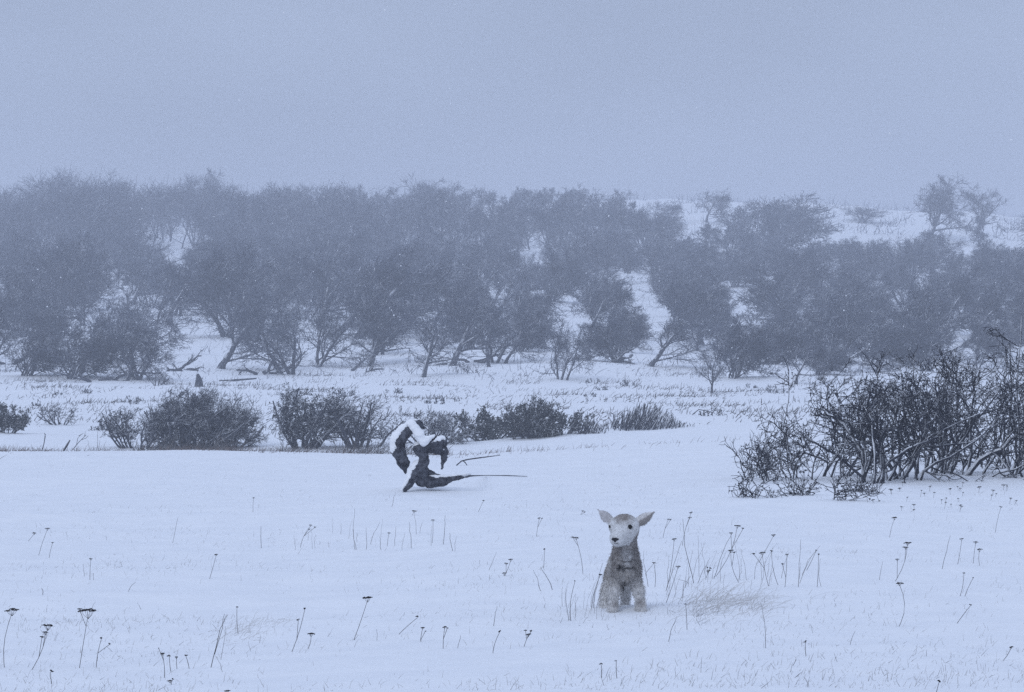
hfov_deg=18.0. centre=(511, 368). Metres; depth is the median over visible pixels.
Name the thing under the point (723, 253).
hawthorn tree
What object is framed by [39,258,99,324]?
hawthorn tree
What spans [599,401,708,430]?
bush
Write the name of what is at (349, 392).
thorn bush
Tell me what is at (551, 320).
hawthorn tree
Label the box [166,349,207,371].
fallen limb
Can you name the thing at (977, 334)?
hawthorn tree
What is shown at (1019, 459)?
thorn shrub
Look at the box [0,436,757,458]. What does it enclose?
bank grass
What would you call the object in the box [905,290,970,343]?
hawthorn tree
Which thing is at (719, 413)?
thorn bush
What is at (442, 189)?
hawthorn tree
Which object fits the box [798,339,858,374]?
hawthorn tree
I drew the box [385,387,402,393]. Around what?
thorn bush
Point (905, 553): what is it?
dried stalk
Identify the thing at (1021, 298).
hawthorn tree
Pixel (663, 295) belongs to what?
hawthorn tree
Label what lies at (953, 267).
hawthorn tree
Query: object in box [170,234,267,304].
hawthorn tree
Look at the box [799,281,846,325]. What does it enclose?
hawthorn tree
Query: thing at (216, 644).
dry stem
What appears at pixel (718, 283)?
hawthorn tree
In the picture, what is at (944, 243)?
hawthorn tree
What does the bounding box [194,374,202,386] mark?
tree stump
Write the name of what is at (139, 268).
hawthorn tree
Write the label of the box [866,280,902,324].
hawthorn tree
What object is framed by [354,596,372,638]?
dried stalk
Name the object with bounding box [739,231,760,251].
hawthorn tree
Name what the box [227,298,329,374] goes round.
hawthorn tree
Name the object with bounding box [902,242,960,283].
hawthorn tree
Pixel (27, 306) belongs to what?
hawthorn tree
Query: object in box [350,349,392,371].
fallen limb
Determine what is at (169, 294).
hawthorn tree
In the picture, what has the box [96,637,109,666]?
dried stalk
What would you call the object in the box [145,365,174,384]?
thorn bush
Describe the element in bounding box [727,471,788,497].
bramble
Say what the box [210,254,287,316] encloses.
hawthorn tree
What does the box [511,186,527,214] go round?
hawthorn tree
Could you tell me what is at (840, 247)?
hawthorn tree
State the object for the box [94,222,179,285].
hawthorn tree
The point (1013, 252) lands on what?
hawthorn tree
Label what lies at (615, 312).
hawthorn tree
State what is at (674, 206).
hawthorn tree
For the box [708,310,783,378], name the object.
hawthorn tree
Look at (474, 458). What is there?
fallen branch
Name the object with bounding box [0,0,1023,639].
falling snow
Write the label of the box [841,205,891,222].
hawthorn tree
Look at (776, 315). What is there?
hawthorn tree
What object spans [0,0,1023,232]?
sky
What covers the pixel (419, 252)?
hawthorn tree
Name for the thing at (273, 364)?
fallen limb
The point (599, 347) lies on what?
hawthorn tree
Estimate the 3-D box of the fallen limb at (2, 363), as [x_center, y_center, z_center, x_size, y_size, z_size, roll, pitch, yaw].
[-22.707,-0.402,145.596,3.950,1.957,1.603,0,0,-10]
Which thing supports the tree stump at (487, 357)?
on the ground at (220, 517)
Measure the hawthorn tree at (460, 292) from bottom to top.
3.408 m
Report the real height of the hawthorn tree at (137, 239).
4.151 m
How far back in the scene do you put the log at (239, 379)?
130.61 m
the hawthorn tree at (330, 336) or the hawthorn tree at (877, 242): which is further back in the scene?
the hawthorn tree at (877, 242)
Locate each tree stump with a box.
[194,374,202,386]
[486,349,490,366]
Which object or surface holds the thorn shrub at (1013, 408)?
on the ground at (220, 517)
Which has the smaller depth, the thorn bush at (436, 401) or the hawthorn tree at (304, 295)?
the thorn bush at (436, 401)
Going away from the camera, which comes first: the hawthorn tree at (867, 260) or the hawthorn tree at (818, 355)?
the hawthorn tree at (818, 355)
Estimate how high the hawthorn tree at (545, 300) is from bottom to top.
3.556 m
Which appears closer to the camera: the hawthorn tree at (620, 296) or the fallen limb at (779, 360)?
the fallen limb at (779, 360)
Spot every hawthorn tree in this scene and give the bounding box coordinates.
[0,274,32,334]
[0,297,31,358]
[1,328,80,375]
[5,292,106,352]
[13,292,69,341]
[14,245,113,312]
[26,229,114,313]
[34,316,138,379]
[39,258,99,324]
[62,296,163,362]
[84,242,140,306]
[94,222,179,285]
[97,317,193,381]
[107,252,176,304]
[108,284,202,353]
[111,242,167,292]
[112,228,161,253]
[128,263,182,307]
[138,239,283,338]
[140,260,226,324]
[142,241,176,259]
[149,259,203,315]
[155,244,240,312]
[162,260,191,297]
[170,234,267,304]
[179,230,225,267]
[197,168,226,206]
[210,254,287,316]
[216,289,311,368]
[218,261,317,340]
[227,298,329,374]
[286,244,367,328]
[289,267,340,314]
[291,272,342,320]
[296,285,388,367]
[326,257,402,320]
[327,244,464,332]
[340,288,425,365]
[346,242,475,338]
[346,281,418,355]
[349,292,412,345]
[373,235,444,294]
[374,248,418,276]
[378,255,471,321]
[382,235,432,270]
[398,302,470,376]
[410,283,538,365]
[415,178,475,227]
[423,274,475,332]
[428,247,486,319]
[434,294,488,348]
[455,263,490,297]
[457,284,523,344]
[460,304,556,363]
[469,246,547,309]
[488,255,538,303]
[490,218,529,259]
[495,281,568,334]
[498,284,552,328]
[500,300,556,351]
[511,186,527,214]
[511,303,563,348]
[527,253,573,295]
[529,226,573,261]
[529,240,597,303]
[534,314,598,379]
[546,187,629,231]
[561,274,640,341]
[571,309,638,362]
[577,278,606,313]
[578,272,625,315]
[579,228,644,284]
[593,188,637,226]
[596,306,632,340]
[599,274,627,295]
[600,229,637,274]
[604,304,654,351]
[617,243,642,273]
[628,306,652,334]
[630,237,677,282]
[637,247,729,298]
[641,230,695,269]
[644,214,689,247]
[644,267,667,290]
[646,200,685,224]
[646,306,728,366]
[648,273,737,344]
[649,276,688,308]
[650,263,719,316]
[651,269,685,302]
[667,281,723,325]
[670,306,713,350]
[681,239,697,255]
[685,239,736,282]
[692,347,734,393]
[694,188,731,222]
[699,290,740,336]
[700,311,759,359]
[703,276,733,307]
[704,241,719,256]
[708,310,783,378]
[714,226,758,257]
[724,218,761,250]
[733,262,806,320]
[737,190,843,249]
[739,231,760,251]
[748,316,783,353]
[756,311,815,364]
[758,285,826,345]
[759,295,798,332]
[766,237,838,290]
[774,250,840,300]
[775,341,830,384]
[798,244,818,259]
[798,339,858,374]
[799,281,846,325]
[801,285,912,371]
[810,236,841,263]
[819,239,858,273]
[833,239,846,258]
[833,276,902,328]
[838,266,902,319]
[839,236,862,254]
[839,309,907,366]
[840,240,882,279]
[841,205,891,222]
[845,239,883,266]
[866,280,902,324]
[867,239,884,248]
[871,259,914,302]
[872,312,958,371]
[875,237,917,264]
[875,240,892,255]
[881,300,945,328]
[883,276,995,364]
[893,306,954,354]
[895,273,939,309]
[898,235,924,250]
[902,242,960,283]
[904,173,978,234]
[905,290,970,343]
[909,234,938,258]
[923,264,953,287]
[926,272,963,301]
[931,262,1017,333]
[934,266,983,318]
[936,234,969,262]
[942,248,970,276]
[953,254,985,281]
[955,182,1013,235]
[960,278,1023,347]
[960,304,1023,368]
[965,244,994,270]
[966,311,1019,357]
[973,242,1007,276]
[976,246,1020,270]
[981,242,1023,280]
[996,290,1023,344]
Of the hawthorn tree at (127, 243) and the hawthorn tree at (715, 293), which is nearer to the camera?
the hawthorn tree at (715, 293)
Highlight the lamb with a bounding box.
[597,509,654,612]
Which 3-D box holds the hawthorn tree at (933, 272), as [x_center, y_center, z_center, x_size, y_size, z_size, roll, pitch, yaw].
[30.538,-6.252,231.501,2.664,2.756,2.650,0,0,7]
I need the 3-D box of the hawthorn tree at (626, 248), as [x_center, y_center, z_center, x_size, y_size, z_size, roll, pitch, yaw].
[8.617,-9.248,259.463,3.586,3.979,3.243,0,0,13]
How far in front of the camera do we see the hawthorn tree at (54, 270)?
195.04 m
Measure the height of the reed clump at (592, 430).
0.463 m
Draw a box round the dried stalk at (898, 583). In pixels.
[896,582,904,625]
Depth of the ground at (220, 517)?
22.20 m
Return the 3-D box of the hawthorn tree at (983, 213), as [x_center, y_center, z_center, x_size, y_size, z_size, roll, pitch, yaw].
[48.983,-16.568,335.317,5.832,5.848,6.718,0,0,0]
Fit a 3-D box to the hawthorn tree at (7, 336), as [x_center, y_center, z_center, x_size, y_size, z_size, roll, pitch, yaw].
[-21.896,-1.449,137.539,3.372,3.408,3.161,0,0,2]
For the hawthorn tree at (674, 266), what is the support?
on the ground at (220, 517)
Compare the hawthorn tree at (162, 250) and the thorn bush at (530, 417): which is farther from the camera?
the hawthorn tree at (162, 250)
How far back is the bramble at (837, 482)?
26.69 m
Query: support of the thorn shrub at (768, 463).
on the ground at (220, 517)
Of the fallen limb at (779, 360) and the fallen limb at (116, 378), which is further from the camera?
the fallen limb at (779, 360)
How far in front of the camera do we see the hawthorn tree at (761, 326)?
158.62 m
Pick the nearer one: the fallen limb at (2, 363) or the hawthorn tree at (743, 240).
the fallen limb at (2, 363)
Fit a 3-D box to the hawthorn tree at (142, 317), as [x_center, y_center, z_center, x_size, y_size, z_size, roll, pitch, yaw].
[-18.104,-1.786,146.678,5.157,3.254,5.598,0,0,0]
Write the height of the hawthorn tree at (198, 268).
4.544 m
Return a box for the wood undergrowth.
[0,258,1023,380]
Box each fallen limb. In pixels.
[0,342,39,364]
[47,365,168,381]
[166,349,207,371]
[236,350,286,374]
[275,349,308,369]
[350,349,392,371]
[417,337,509,365]
[612,340,644,363]
[734,339,817,363]
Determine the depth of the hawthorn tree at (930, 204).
327.75 m
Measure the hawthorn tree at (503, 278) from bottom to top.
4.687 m
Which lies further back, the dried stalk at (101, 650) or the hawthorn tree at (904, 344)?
the hawthorn tree at (904, 344)
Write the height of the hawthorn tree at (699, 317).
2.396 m
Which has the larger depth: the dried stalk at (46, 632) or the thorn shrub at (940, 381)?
the thorn shrub at (940, 381)
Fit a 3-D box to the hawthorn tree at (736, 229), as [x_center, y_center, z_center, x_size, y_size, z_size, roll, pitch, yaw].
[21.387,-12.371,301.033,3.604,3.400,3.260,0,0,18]
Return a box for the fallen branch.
[456,455,499,465]
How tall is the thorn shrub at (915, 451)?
1.323 m
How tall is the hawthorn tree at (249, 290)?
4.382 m
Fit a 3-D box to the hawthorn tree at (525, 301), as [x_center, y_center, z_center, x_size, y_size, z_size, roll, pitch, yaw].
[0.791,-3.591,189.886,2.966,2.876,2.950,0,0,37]
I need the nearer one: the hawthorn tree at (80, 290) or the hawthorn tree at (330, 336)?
the hawthorn tree at (330, 336)
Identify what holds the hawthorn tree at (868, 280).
on the ground at (220, 517)
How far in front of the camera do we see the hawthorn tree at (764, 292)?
198.30 m
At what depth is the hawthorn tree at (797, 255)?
231.23 m
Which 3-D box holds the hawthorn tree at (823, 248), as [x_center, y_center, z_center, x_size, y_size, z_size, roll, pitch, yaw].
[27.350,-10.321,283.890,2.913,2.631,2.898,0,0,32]
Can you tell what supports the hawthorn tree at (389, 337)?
on the ground at (220, 517)
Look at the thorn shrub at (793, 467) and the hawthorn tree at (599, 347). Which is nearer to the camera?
the thorn shrub at (793, 467)
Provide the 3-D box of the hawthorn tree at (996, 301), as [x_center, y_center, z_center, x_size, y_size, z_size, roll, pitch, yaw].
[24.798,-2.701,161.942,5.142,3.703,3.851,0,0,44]
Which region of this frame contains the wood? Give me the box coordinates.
[0,166,1023,254]
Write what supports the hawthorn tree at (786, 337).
on the ground at (220, 517)
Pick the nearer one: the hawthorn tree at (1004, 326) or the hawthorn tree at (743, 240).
the hawthorn tree at (1004, 326)
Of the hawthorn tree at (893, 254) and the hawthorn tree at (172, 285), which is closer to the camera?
the hawthorn tree at (172, 285)
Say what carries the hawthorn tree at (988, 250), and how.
on the ground at (220, 517)
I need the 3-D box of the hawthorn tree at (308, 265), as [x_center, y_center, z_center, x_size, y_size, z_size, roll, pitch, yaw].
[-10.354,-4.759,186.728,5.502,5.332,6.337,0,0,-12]
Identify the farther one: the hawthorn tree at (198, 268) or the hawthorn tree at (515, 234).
the hawthorn tree at (515, 234)
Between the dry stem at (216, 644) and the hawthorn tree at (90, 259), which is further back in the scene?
the hawthorn tree at (90, 259)
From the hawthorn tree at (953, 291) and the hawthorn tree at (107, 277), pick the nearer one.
the hawthorn tree at (953, 291)
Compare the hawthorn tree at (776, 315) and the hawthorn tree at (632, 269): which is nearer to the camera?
the hawthorn tree at (776, 315)
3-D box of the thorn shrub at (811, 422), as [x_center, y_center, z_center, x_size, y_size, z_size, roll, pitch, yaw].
[4.188,0.605,36.297,1.667,1.522,2.543,0,0,-23]
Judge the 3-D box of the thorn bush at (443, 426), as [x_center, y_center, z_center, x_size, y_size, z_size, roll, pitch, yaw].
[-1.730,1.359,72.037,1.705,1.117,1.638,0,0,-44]
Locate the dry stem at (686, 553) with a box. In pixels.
[683,526,693,582]
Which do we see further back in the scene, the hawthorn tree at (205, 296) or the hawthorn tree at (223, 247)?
the hawthorn tree at (223, 247)
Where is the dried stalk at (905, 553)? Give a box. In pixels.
[895,542,911,580]
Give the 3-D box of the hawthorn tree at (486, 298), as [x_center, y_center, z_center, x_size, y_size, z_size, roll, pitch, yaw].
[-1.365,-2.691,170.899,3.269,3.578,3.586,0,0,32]
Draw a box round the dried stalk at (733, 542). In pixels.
[716,525,743,575]
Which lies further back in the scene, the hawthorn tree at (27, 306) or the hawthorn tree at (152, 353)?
the hawthorn tree at (27, 306)
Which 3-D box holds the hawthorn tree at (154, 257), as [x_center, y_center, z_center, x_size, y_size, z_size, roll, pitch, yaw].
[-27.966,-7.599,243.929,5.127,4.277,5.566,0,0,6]
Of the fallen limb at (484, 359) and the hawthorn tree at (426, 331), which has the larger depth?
the fallen limb at (484, 359)
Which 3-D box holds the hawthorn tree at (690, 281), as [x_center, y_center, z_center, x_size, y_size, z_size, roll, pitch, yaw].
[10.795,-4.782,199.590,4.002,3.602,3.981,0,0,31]
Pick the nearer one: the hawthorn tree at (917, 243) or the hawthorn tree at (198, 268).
the hawthorn tree at (198, 268)
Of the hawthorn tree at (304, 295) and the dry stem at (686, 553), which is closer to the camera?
the dry stem at (686, 553)
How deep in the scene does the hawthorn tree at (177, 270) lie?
234.36 m
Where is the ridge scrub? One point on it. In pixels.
(896, 208)
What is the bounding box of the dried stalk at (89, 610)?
[77,608,96,667]
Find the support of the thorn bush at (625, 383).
on the ground at (220, 517)
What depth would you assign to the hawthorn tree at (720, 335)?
151.29 m
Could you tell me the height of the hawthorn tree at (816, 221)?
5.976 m
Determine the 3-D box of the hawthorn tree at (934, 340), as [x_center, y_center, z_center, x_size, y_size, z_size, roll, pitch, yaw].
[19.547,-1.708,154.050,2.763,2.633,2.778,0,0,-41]
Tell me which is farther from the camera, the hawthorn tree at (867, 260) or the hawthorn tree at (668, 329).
the hawthorn tree at (867, 260)
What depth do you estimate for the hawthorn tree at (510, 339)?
147.54 m
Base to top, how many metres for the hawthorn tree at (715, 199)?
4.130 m
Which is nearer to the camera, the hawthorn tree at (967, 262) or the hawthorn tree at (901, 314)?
the hawthorn tree at (901, 314)
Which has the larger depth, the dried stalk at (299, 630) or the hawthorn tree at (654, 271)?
the hawthorn tree at (654, 271)
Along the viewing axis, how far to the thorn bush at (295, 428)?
70.56 m
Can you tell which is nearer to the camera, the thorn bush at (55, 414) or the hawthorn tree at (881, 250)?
the thorn bush at (55, 414)
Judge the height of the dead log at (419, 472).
0.718 m
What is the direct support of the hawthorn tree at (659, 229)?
on the ground at (220, 517)
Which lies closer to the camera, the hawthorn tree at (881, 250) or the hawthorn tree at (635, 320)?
the hawthorn tree at (635, 320)
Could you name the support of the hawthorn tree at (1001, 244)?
on the ground at (220, 517)
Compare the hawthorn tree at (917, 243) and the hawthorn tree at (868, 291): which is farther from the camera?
the hawthorn tree at (917, 243)
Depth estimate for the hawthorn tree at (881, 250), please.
281.86 m
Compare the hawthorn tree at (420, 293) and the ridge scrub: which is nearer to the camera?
the hawthorn tree at (420, 293)
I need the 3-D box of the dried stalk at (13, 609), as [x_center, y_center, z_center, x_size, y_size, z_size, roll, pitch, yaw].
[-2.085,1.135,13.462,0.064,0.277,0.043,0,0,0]
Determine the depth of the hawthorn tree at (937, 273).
213.91 m
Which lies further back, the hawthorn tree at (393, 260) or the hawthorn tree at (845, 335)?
the hawthorn tree at (393, 260)
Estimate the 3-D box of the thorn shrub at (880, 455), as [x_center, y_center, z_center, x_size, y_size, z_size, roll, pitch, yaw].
[3.719,0.713,31.969,2.391,1.374,1.420,0,0,-33]
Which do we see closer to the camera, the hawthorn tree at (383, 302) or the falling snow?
the falling snow
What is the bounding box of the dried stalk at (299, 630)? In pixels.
[292,608,305,650]
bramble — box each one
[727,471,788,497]
[771,469,822,495]
[808,453,885,501]
[841,469,883,493]
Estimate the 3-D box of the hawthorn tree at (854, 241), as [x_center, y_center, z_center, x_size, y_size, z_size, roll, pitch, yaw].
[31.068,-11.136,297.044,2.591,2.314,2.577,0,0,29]
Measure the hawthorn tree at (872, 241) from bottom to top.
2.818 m
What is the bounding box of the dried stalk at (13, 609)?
[3,608,18,667]
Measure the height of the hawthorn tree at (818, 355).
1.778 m
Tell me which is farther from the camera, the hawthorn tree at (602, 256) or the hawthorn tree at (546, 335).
the hawthorn tree at (602, 256)
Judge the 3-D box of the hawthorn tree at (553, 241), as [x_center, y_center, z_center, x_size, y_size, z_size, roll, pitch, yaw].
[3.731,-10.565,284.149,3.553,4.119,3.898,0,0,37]
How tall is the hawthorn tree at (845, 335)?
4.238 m
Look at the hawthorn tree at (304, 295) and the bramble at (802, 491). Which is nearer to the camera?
the bramble at (802, 491)
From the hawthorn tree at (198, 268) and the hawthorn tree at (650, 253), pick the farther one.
the hawthorn tree at (650, 253)
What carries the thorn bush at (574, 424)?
on the ground at (220, 517)
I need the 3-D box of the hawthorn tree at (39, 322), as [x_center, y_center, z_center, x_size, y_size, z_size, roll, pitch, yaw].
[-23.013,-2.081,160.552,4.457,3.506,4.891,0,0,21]
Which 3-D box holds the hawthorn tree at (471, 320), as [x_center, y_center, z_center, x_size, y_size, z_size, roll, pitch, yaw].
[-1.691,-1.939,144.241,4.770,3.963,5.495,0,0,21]
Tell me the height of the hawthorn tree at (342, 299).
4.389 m
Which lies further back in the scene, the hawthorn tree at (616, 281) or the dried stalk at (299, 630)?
the hawthorn tree at (616, 281)
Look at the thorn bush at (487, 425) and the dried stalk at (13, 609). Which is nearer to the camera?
the dried stalk at (13, 609)
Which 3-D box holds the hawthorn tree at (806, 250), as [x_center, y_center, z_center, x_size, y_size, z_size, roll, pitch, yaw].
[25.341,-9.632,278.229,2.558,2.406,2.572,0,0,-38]
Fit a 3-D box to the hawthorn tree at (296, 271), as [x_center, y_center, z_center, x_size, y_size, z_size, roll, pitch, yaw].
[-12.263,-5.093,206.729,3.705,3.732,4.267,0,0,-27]
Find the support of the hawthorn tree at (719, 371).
on the ground at (220, 517)
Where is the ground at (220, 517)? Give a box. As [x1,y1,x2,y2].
[0,199,1023,691]
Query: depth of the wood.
316.73 m
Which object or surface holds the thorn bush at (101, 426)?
on the ground at (220, 517)
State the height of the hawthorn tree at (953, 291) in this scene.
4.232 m
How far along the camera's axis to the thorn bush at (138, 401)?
97.68 m
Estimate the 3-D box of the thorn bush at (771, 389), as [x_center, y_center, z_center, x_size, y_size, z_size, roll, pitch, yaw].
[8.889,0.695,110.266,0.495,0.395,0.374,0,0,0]
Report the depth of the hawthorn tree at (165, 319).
155.10 m
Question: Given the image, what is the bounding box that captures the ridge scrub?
[582,191,1023,240]
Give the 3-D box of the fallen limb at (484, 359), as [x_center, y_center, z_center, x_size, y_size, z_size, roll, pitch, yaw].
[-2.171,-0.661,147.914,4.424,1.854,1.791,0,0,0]
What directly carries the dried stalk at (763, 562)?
on the ground at (220, 517)
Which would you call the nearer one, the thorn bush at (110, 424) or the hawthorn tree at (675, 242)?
the thorn bush at (110, 424)
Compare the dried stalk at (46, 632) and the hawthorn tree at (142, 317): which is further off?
the hawthorn tree at (142, 317)
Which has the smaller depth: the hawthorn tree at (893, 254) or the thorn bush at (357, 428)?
the thorn bush at (357, 428)
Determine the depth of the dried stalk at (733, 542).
17.48 m
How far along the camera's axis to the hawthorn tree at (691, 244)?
288.13 m
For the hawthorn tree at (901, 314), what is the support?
on the ground at (220, 517)
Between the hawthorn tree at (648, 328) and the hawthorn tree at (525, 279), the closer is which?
the hawthorn tree at (648, 328)
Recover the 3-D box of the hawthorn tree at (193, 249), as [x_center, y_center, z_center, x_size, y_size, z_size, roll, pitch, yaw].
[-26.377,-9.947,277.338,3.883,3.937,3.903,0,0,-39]
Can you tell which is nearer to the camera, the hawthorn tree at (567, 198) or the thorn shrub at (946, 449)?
the thorn shrub at (946, 449)
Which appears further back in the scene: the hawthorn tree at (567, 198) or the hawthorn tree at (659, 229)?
the hawthorn tree at (567, 198)
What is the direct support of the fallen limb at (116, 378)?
on the ground at (220, 517)
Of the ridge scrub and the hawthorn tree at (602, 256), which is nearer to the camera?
the hawthorn tree at (602, 256)
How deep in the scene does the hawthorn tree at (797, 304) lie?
163.46 m
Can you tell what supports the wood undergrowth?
on the ground at (220, 517)
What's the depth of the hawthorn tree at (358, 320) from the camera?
166.43 m
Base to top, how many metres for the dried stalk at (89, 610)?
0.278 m
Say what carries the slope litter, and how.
on the ground at (220, 517)
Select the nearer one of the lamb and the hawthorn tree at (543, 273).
the lamb
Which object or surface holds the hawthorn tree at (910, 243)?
on the ground at (220, 517)
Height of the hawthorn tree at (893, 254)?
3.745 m
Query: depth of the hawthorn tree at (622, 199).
335.49 m
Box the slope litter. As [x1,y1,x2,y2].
[0,357,1023,438]
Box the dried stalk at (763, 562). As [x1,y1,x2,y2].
[752,552,768,585]
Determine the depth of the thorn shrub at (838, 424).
32.68 m
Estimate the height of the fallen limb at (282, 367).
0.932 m
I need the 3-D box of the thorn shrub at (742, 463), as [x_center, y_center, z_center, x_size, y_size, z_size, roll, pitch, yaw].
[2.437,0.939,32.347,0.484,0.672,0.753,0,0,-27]
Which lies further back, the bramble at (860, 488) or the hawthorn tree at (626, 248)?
the hawthorn tree at (626, 248)
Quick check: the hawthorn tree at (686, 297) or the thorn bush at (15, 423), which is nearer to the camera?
the thorn bush at (15, 423)
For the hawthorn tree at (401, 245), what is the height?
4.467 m
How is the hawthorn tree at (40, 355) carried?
on the ground at (220, 517)
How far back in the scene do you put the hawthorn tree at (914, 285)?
208.36 m
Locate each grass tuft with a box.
[187,610,292,644]
[641,575,828,623]
[687,603,713,624]
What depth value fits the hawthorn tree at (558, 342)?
131.90 m
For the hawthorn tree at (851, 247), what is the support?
on the ground at (220, 517)
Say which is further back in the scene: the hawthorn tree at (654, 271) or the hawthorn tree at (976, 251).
the hawthorn tree at (976, 251)
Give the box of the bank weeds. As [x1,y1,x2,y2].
[88,427,463,454]
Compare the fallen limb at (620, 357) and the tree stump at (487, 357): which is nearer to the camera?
the tree stump at (487, 357)
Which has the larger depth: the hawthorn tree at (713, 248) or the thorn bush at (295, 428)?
the hawthorn tree at (713, 248)
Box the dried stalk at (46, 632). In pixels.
[32,624,52,668]
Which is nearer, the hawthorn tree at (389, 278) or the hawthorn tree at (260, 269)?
the hawthorn tree at (389, 278)
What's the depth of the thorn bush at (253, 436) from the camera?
72.22 m
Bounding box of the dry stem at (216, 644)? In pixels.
[211,616,226,666]
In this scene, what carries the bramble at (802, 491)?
on the ground at (220, 517)
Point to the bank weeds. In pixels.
(366, 450)
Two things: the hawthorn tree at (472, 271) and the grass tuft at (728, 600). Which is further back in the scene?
the hawthorn tree at (472, 271)
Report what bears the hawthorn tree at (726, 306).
on the ground at (220, 517)
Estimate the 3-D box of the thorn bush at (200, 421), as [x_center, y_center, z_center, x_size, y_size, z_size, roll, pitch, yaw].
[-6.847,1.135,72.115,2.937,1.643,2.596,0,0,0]
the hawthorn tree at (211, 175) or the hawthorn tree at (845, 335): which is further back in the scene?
the hawthorn tree at (211, 175)
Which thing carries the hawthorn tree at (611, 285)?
on the ground at (220, 517)
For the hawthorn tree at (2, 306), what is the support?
on the ground at (220, 517)
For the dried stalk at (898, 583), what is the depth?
14.68 m
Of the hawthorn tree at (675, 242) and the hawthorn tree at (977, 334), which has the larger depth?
the hawthorn tree at (675, 242)
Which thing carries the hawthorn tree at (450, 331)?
on the ground at (220, 517)
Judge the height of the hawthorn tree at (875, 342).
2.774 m
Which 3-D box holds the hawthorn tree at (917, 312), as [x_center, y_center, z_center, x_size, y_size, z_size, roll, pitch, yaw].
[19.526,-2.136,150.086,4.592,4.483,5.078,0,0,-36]
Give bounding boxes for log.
[219,378,256,380]
[390,419,526,491]
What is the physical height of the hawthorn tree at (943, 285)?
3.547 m
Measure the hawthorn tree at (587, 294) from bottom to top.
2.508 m
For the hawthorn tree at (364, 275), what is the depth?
179.30 m
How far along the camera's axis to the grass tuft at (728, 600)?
15.85 m
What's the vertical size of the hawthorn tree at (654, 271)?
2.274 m
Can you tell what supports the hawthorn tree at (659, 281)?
on the ground at (220, 517)
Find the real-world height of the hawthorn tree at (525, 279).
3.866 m
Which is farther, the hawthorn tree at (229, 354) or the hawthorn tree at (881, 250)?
the hawthorn tree at (881, 250)
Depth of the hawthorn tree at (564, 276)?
216.88 m
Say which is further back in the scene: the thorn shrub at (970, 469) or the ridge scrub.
the ridge scrub
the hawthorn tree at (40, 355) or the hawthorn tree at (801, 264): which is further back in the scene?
the hawthorn tree at (801, 264)
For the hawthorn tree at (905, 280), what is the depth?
216.82 m
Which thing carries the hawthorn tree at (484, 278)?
on the ground at (220, 517)
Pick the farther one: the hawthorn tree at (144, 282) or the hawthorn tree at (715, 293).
the hawthorn tree at (144, 282)
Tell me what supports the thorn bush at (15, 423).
on the ground at (220, 517)
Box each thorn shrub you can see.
[719,430,776,478]
[741,412,801,483]
[756,356,839,479]
[770,355,998,466]
[781,371,1005,483]
[808,368,939,476]
[857,347,990,464]
[860,364,1017,481]
[865,346,1013,474]
[901,345,1023,479]
[926,331,1023,468]
[932,316,1023,477]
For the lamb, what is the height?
0.561 m
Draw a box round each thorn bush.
[0,402,31,432]
[35,403,78,424]
[90,419,122,430]
[98,399,178,448]
[126,395,141,403]
[143,383,270,448]
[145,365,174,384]
[219,412,267,446]
[266,381,362,449]
[320,392,405,448]
[332,389,355,396]
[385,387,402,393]
[389,404,482,444]
[425,397,444,403]
[453,406,532,440]
[495,395,568,438]
[543,402,594,434]
[619,379,640,385]
[698,407,726,415]
[765,384,776,392]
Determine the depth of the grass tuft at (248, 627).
15.10 m
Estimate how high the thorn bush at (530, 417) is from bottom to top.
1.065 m
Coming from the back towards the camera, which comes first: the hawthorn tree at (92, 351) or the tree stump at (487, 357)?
the tree stump at (487, 357)

